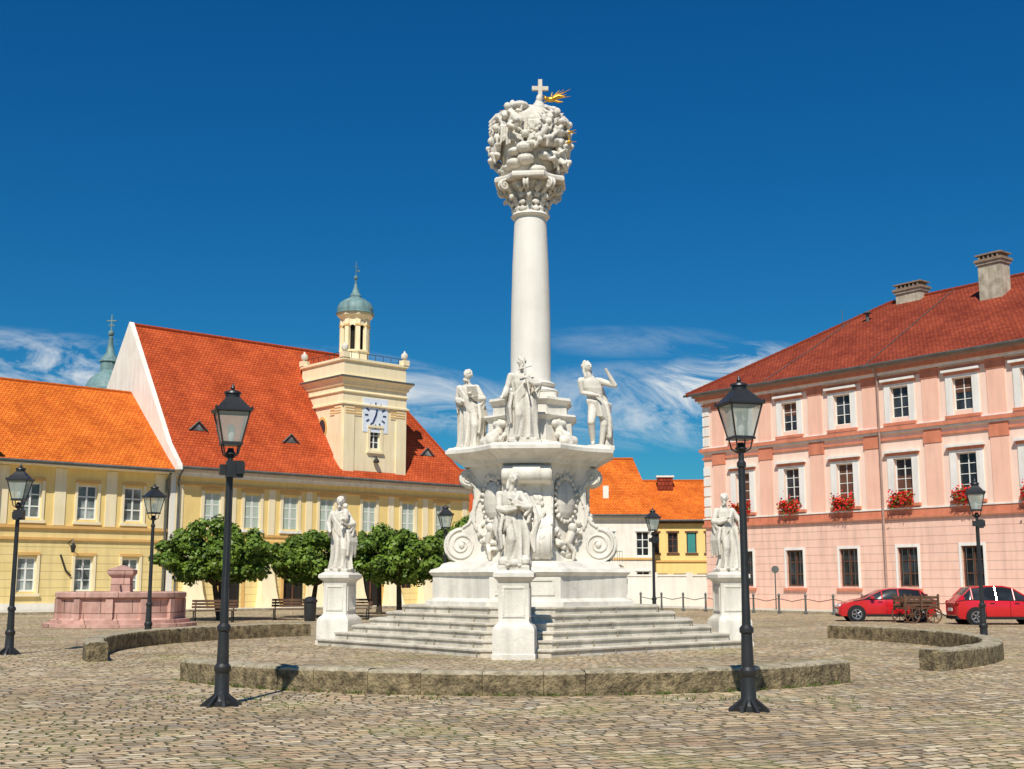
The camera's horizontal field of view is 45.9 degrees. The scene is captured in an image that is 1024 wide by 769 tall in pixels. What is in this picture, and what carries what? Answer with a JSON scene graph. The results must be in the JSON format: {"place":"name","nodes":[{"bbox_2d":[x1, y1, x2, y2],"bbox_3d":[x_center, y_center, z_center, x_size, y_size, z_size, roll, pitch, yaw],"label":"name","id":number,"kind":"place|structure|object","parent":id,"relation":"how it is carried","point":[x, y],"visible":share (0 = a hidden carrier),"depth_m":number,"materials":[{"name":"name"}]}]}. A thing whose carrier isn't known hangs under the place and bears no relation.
{"place":"outdoors","nodes":[
{"label":"outdoors","id":0,"kind":"place"},
{"bbox_2d":[85,315,116,388],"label":"church tower","id":1,"kind":"structure","parent":0,"point":[102,376],"depth_m":131.15,"materials":[{"name":"teal metal"}]},
{"bbox_2d":[0,605,402,614],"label":"pavement","id":2,"kind":"structure","parent":0,"point":[187,610],"depth_m":66.87,"materials":[{"name":"stone"}]},
{"bbox_2d":[118,677,891,709],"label":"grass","id":3,"kind":"structure","parent":0,"point":[663,693],"depth_m":17.14,"materials":[{"name":"green plant"}]},
{"bbox_2d":[0,608,1023,768],"bbox_3d":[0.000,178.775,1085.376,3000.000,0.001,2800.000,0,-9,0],"label":"cobblestone ground","id":4,"kind":"structure","parent":0,"point":[60,701],"depth_m":14.74,"materials":[{"name":"beige stone"}]},
{"bbox_2d":[0,463,34,654],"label":"street lamp","id":5,"kind":"object","parent":4,"relation":"on","point":[20,479],"visible":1,"depth_m":27.24,"materials":[{"name":"black metal"}]},
{"bbox_2d":[0,377,175,611],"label":"yellow townhouse","id":6,"kind":"structure","parent":4,"relation":"on","point":[96,463],"depth_m":64.97,"materials":[{"name":"paint"}]},
{"bbox_2d":[16,482,142,591],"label":"windows","id":7,"kind":"structure","parent":6,"relation":"in","point":[87,494],"depth_m":64.27,"materials":[{"name":"clear glass"}]},
{"bbox_2d":[42,565,196,628],"bbox_3d":[-14.400,7.775,44.529,5.500,2.200,5.500,1,-9,-8],"label":"octagonal stone well","id":8,"kind":"object","parent":4,"relation":"on","point":[121,603],"visible":0.98,"depth_m":42.63,"materials":[{"name":"pink stone"}]},
{"bbox_2d":[142,483,166,629],"bbox_3d":[-9.750,4.788,32.655,0.540,4.270,0.540,8,-12,-39],"label":"street lamp","id":9,"kind":"object","parent":4,"relation":"on","point":[155,495],"visible":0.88,"depth_m":32.72,"materials":[{"name":"black metal"}]},
{"bbox_2d":[82,623,310,661],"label":"stone wall","id":10,"kind":"structure","parent":4,"relation":"on","point":[98,648],"depth_m":31.75,"materials":[{"name":"beige stone"}]},
{"bbox_2d":[189,600,237,622],"bbox_3d":[-11.904,9.047,48.216,1.800,0.883,0.608,1,-9,-5],"label":"park bench","id":11,"kind":"object","parent":4,"relation":"on","point":[195,610],"visible":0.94,"depth_m":48.40,"materials":[{"name":"brown wood"}]},
{"bbox_2d":[148,514,285,620],"bbox_3d":[-12.360,7.683,50.894,5.319,4.526,5.437,0,-9,0],"label":"round crown tree","id":12,"kind":"object","parent":4,"relation":"on","point":[249,561],"visible":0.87,"depth_m":49.60,"materials":[{"name":"green plant"}]},
{"bbox_2d":[200,383,253,707],"bbox_3d":[-3.800,2.090,16.124,0.540,4.270,0.540,3,-10,-20],"label":"street lamp","id":13,"kind":"object","parent":4,"relation":"on","point":[234,408],"visible":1,"depth_m":16.13,"materials":[{"name":"black metal"}]},
{"bbox_2d":[270,599,303,619],"bbox_3d":[-9.302,9.530,51.177,1.800,0.883,0.608,0,-9,-3],"label":"park bench","id":14,"kind":"object","parent":4,"relation":"on","point":[274,610],"visible":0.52,"depth_m":51.37,"materials":[{"name":"brown wood"}]},
{"bbox_2d":[107,322,468,607],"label":"walls","id":15,"kind":"structure","parent":4,"relation":"on","point":[131,372],"depth_m":72.31,"materials":[{"name":"yellow paint"}]},
{"bbox_2d":[134,323,464,590],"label":"roof","id":16,"kind":"structure","parent":15,"relation":"on","point":[195,376],"depth_m":75.46,"materials":[{"name":"red tile"}]},
{"bbox_2d":[175,469,471,608],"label":"pilasters and bands","id":17,"kind":"object","parent":15,"relation":"attached to","point":[266,591],"visible":0.35,"depth_m":73.05,"materials":[{"name":"beige paint"}]},
{"bbox_2d":[204,493,445,607],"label":"windows and shutters","id":18,"kind":"structure","parent":15,"relation":"attached to","point":[212,509],"depth_m":72.79,"materials":[{"name":"glass"}]},
{"bbox_2d":[299,342,414,474],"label":"clock tower","id":19,"kind":"structure","parent":15,"relation":"attached to","point":[359,407],"depth_m":77.66,"materials":[{"name":"beige paint"}]},
{"bbox_2d":[336,261,374,359],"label":"lantern cupola","id":20,"kind":"object","parent":19,"relation":"on","point":[355,314],"visible":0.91,"depth_m":79.91,"materials":[{"name":"beige paint"}]},
{"bbox_2d":[303,596,317,620],"bbox_3d":[-8.300,9.220,49.663,0.600,1.000,0.585,0,-9,0],"label":"litter bin","id":21,"kind":"object","parent":4,"relation":"on","point":[310,602],"visible":0.97,"depth_m":49.46,"materials":[{"name":"black metal"}]},
{"bbox_2d":[264,529,360,597],"bbox_3d":[-8.868,8.575,54.789,4.875,4.007,5.285,-8,-12,40],"label":"round crown tree","id":22,"kind":"object","parent":4,"relation":"on","point":[306,560],"visible":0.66,"depth_m":53.32,"materials":[{"name":"green plant"}]},
{"bbox_2d":[315,496,361,644],"bbox_3d":[-4.507,4.851,31.718,0.920,3.844,0.938,-3,-10,16],"label":"saint statue on pedestal","id":23,"kind":"object","parent":4,"relation":"on","point":[340,577],"visible":1,"depth_m":31.44,"materials":[{"name":"white stone"}]},
{"bbox_2d":[356,599,372,619],"bbox_3d":[-6.896,9.611,51.670,1.800,0.883,0.608,-1,-9,5],"label":"park bench","id":24,"kind":"object","parent":4,"relation":"on","point":[365,602],"visible":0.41,"depth_m":51.83,"materials":[{"name":"brown wood"}]},
{"bbox_2d":[357,522,406,613],"bbox_3d":[-6.796,9.160,60.309,4.472,4.570,4.807,0,-9,0],"label":"round crown tree","id":25,"kind":"object","parent":4,"relation":"on","point":[362,534],"visible":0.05,"depth_m":60.00,"materials":[{"name":"green plant"}]},
{"bbox_2d":[352,528,449,609],"bbox_3d":[-4.857,8.218,52.530,4.530,3.930,4.536,0,-9,0],"label":"round crown tree","id":26,"kind":"object","parent":4,"relation":"on","point":[384,557],"visible":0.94,"depth_m":51.20,"materials":[{"name":"green plant"}]},
{"bbox_2d":[421,515,468,561],"bbox_3d":[-2.427,8.575,57.495,4.285,4.818,4.384,0,-9,0],"label":"round crown tree","id":27,"kind":"object","parent":4,"relation":"on","point":[439,533],"visible":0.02,"depth_m":56.88,"materials":[{"name":"green plant"}]},
{"bbox_2d":[437,504,453,562],"bbox_3d":[-2.300,6.238,41.538,0.540,4.270,0.540,2,-10,-15],"label":"street lamp","id":28,"kind":"object","parent":4,"relation":"on","point":[446,513],"visible":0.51,"depth_m":41.65,"materials":[{"name":"black metal"}]},
{"bbox_2d":[180,658,850,695],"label":"stone wall","id":29,"kind":"structure","parent":4,"relation":"on","point":[490,682],"depth_m":17.54,"materials":[{"name":"beige stone"}]},
{"bbox_2d":[491,472,540,659],"bbox_3d":[0.091,3.838,25.834,1.070,3.946,0.920,-1,-9,4],"label":"saint statue on pedestal","id":30,"kind":"object","parent":4,"relation":"on","point":[514,633],"visible":1,"depth_m":25.47,"materials":[{"name":"white stone"}]},
{"bbox_2d":[316,604,740,657],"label":"steps","id":31,"kind":"structure","parent":4,"relation":"on","point":[565,631],"depth_m":28.38,"materials":[{"name":"stone"}]},
{"bbox_2d":[425,210,633,606],"bbox_3d":[0.500,0.532,32.033,5.240,10.430,5.240,-1,-9,4],"label":"pedestal and shaft","id":32,"kind":"object","parent":31,"relation":"on","point":[560,580],"visible":0.76,"depth_m":30.63,"materials":[{"name":"white stone"}]},
{"bbox_2d":[494,170,565,214],"bbox_3d":[0.500,-5.029,32.940,1.900,1.061,1.900,-1,-9,4],"label":"corinthian capital","id":33,"kind":"object","parent":32,"relation":"on","point":[541,190],"visible":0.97,"depth_m":32.44,"materials":[{"name":"white stone"}]},
{"bbox_2d":[486,94,573,176],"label":"cherub clouds","id":34,"kind":"structure","parent":33,"relation":"on","point":[523,135],"depth_m":32.43,"materials":[{"name":"white stone"}]},
{"bbox_2d":[499,89,575,143],"bbox_3d":[0.633,-7.298,33.167,2.320,1.739,0.414,-2,-9,11],"label":"gilded dove and rays","id":35,"kind":"object","parent":34,"relation":"attached to","point":[554,97],"visible":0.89,"depth_m":33.27,"materials":[{"name":"gold metal"}]},
{"bbox_2d":[532,79,547,94],"bbox_3d":[0.775,-7.982,33.349,0.450,0.900,0.100,1,-9,-3],"label":"cross","id":36,"kind":"object","parent":34,"relation":"attached to","point":[539,88],"visible":0.71,"depth_m":33.34,"materials":[{"name":"stone"}]},
{"bbox_2d":[444,463,617,561],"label":"volute buttresses","id":37,"kind":"structure","parent":32,"relation":"on","point":[596,543],"depth_m":30.71,"materials":[{"name":"white stone"}]},
{"bbox_2d":[447,470,614,561],"bbox_3d":[0.504,3.429,31.538,3.689,2.430,3.726,8,-12,-40],"label":"relief foliage","id":38,"kind":"object","parent":32,"relation":"on","point":[564,500],"visible":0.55,"depth_m":30.56,"materials":[{"name":"white stone"}]},
{"bbox_2d":[510,439,610,447],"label":"statue plinths","id":39,"kind":"object","parent":32,"relation":"on","point":[530,440],"visible":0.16,"depth_m":29.79,"materials":[{"name":"white stone"}]},
{"bbox_2d":[454,369,487,447],"bbox_3d":[-1.112,0.683,32.081,0.898,2.252,0.786,-2,-9,12],"label":"saint","id":40,"kind":"object","parent":39,"relation":"on","point":[472,423],"visible":0.82,"depth_m":31.92,"materials":[{"name":"white stone"}]},
{"bbox_2d":[500,356,541,441],"bbox_3d":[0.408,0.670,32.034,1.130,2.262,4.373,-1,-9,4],"label":"saint","id":41,"kind":"structure","parent":39,"relation":"on","point":[521,410],"depth_m":30.13,"materials":[{"name":"white stone"}]},
{"bbox_2d":[578,360,616,451],"bbox_3d":[2.244,0.631,31.919,1.040,2.565,0.848,1,-9,-7],"label":"saint","id":42,"kind":"object","parent":32,"relation":"attached to","point":[590,385],"visible":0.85,"depth_m":31.77,"materials":[{"name":"white stone"}]},
{"bbox_2d":[644,507,660,603],"bbox_3d":[5.100,6.560,43.511,0.540,4.270,0.540,2,-9,-10],"label":"street lamp","id":43,"kind":"object","parent":4,"relation":"on","point":[652,516],"visible":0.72,"depth_m":43.58,"materials":[{"name":"black metal"}]},
{"bbox_2d":[655,523,706,573],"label":"walls","id":44,"kind":"structure","parent":4,"relation":"on","point":[678,567],"depth_m":97.43,"materials":[{"name":"yellow paint"}]},
{"bbox_2d":[643,475,705,552],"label":"roof","id":45,"kind":"structure","parent":44,"relation":"on","point":[676,500],"depth_m":100.53,"materials":[{"name":"orange tile"}]},
{"bbox_2d":[654,521,706,561],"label":"windows and bands","id":46,"kind":"structure","parent":44,"relation":"attached to","point":[672,542],"depth_m":97.65,"materials":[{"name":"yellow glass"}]},
{"bbox_2d":[707,493,753,645],"bbox_3d":[5.534,4.709,30.950,0.920,3.877,0.920,2,-9,-9],"label":"saint statue on pedestal","id":47,"kind":"object","parent":4,"relation":"on","point":[724,576],"visible":0.91,"depth_m":30.75,"materials":[{"name":"white stone"}]},
{"bbox_2d":[714,375,769,712],"bbox_3d":[2.970,1.985,15.482,0.540,4.270,0.540,2,-10,-14],"label":"street lamp","id":48,"kind":"object","parent":4,"relation":"on","point":[739,405],"visible":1,"depth_m":15.52,"materials":[{"name":"black metal"}]},
{"bbox_2d":[771,566,778,609],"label":"traffic sign","id":49,"kind":"object","parent":4,"relation":"on","point":[775,569],"visible":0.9,"depth_m":65.16,"materials":[{"name":"metal"}]},
{"bbox_2d":[639,592,944,614],"bbox_3d":[16.657,10.468,57.400,0.178,1.030,30.748,7,-12,-37],"label":"bollard railing","id":50,"kind":"object","parent":4,"relation":"on","point":[753,598],"visible":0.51,"depth_m":62.64,"materials":[{"name":"metal"}]},
{"bbox_2d":[703,353,1023,611],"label":"walls","id":51,"kind":"structure","parent":4,"relation":"on","point":[937,539],"depth_m":63.75,"materials":[{"name":"pink paint"}]},
{"bbox_2d":[683,338,1023,590],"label":"cornices and surrounds","id":52,"kind":"object","parent":51,"relation":"attached to","point":[932,424],"visible":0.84,"depth_m":64.07,"materials":[{"name":"pink paint"}]},
{"bbox_2d":[685,250,1023,397],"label":"roof","id":53,"kind":"structure","parent":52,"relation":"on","point":[914,318],"depth_m":67.51,"materials":[{"name":"red tile"}]},
{"bbox_2d":[728,479,1023,516],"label":"geranium boxes","id":54,"kind":"object","parent":51,"relation":"attached to","point":[905,499],"visible":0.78,"depth_m":64.79,"materials":[{"name":"red wood"}]},
{"bbox_2d":[737,368,1023,586],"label":"windows","id":55,"kind":"structure","parent":51,"relation":"attached to","point":[967,460],"depth_m":63.61,"materials":[{"name":"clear glass"}]},
{"bbox_2d":[834,588,936,621],"bbox_3d":[15.355,9.101,49.783,3.930,1.405,1.981,-1,-9,8],"label":"red hatchback car","id":56,"kind":"object","parent":4,"relation":"on","point":[877,603],"visible":0.67,"depth_m":49.08,"materials":[{"name":"paint"}]},
{"bbox_2d":[827,625,1003,670],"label":"stone wall","id":57,"kind":"structure","parent":4,"relation":"on","point":[955,650],"depth_m":28.08,"materials":[{"name":"beige stone"}]},
{"bbox_2d":[891,594,945,623],"bbox_3d":[16.253,8.826,47.562,2.308,1.139,1.100,2,-9,-10],"label":"wooden cart","id":58,"kind":"object","parent":4,"relation":"on","point":[917,603],"visible":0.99,"depth_m":47.18,"materials":[{"name":"brown wood"}]},
{"bbox_2d":[965,478,987,634],"bbox_3d":[12.100,4.562,31.273,0.540,4.270,0.540,-3,-10,20],"label":"street lamp","id":59,"kind":"object","parent":4,"relation":"on","point":[974,493],"visible":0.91,"depth_m":31.32,"materials":[{"name":"black metal"}]},
{"bbox_2d":[945,586,1023,624],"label":"red parked car","id":60,"kind":"object","parent":4,"relation":"on","point":[1000,602],"visible":0.91,"depth_m":45.45,"materials":[{"name":"paint"}]},
{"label":"walls","id":61,"kind":"object","parent":4,"relation":"on","visible":0},
{"bbox_2d":[462,469,472,512],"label":"roof","id":62,"kind":"structure","parent":61,"relation":"on","point":[470,501],"depth_m":99.64,"materials":[{"name":"orange tile"}]},
{"bbox_2d":[0,0,1023,479],"label":"sky","id":63,"kind":"structure","parent":0,"point":[744,178],"materials":[{"name":"blue"}]},
{"bbox_2d":[480,418,577,444],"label":"pedestal scrolls","id":64,"kind":"object","parent":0,"point":[496,434],"visible":0.58,"depth_m":30.90,"materials":[{"name":"white stone"}]},
{"bbox_2d":[593,518,653,573],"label":"walls","id":65,"kind":"structure","parent":0,"point":[625,531],"depth_m":95.30,"materials":[{"name":"white paint"}]},
{"bbox_2d":[593,516,651,573],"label":"windows and bands","id":66,"kind":"structure","parent":65,"relation":"attached to","point":[642,545],"depth_m":95.32,"materials":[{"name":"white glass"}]},
{"bbox_2d":[589,458,656,564],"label":"roof","id":67,"kind":"structure","parent":65,"relation":"on","point":[621,490],"depth_m":97.16,"materials":[{"name":"orange tile"}]},
{"bbox_2d":[627,572,707,606],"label":"white garden wall","id":68,"kind":"structure","parent":0,"point":[690,585],"depth_m":78.87,"materials":[{"name":"white paint"}]},
{"bbox_2d":[659,606,946,616],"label":"pavement","id":69,"kind":"structure","parent":0,"point":[771,610],"depth_m":65.10,"materials":[{"name":"stone"}]}
]}

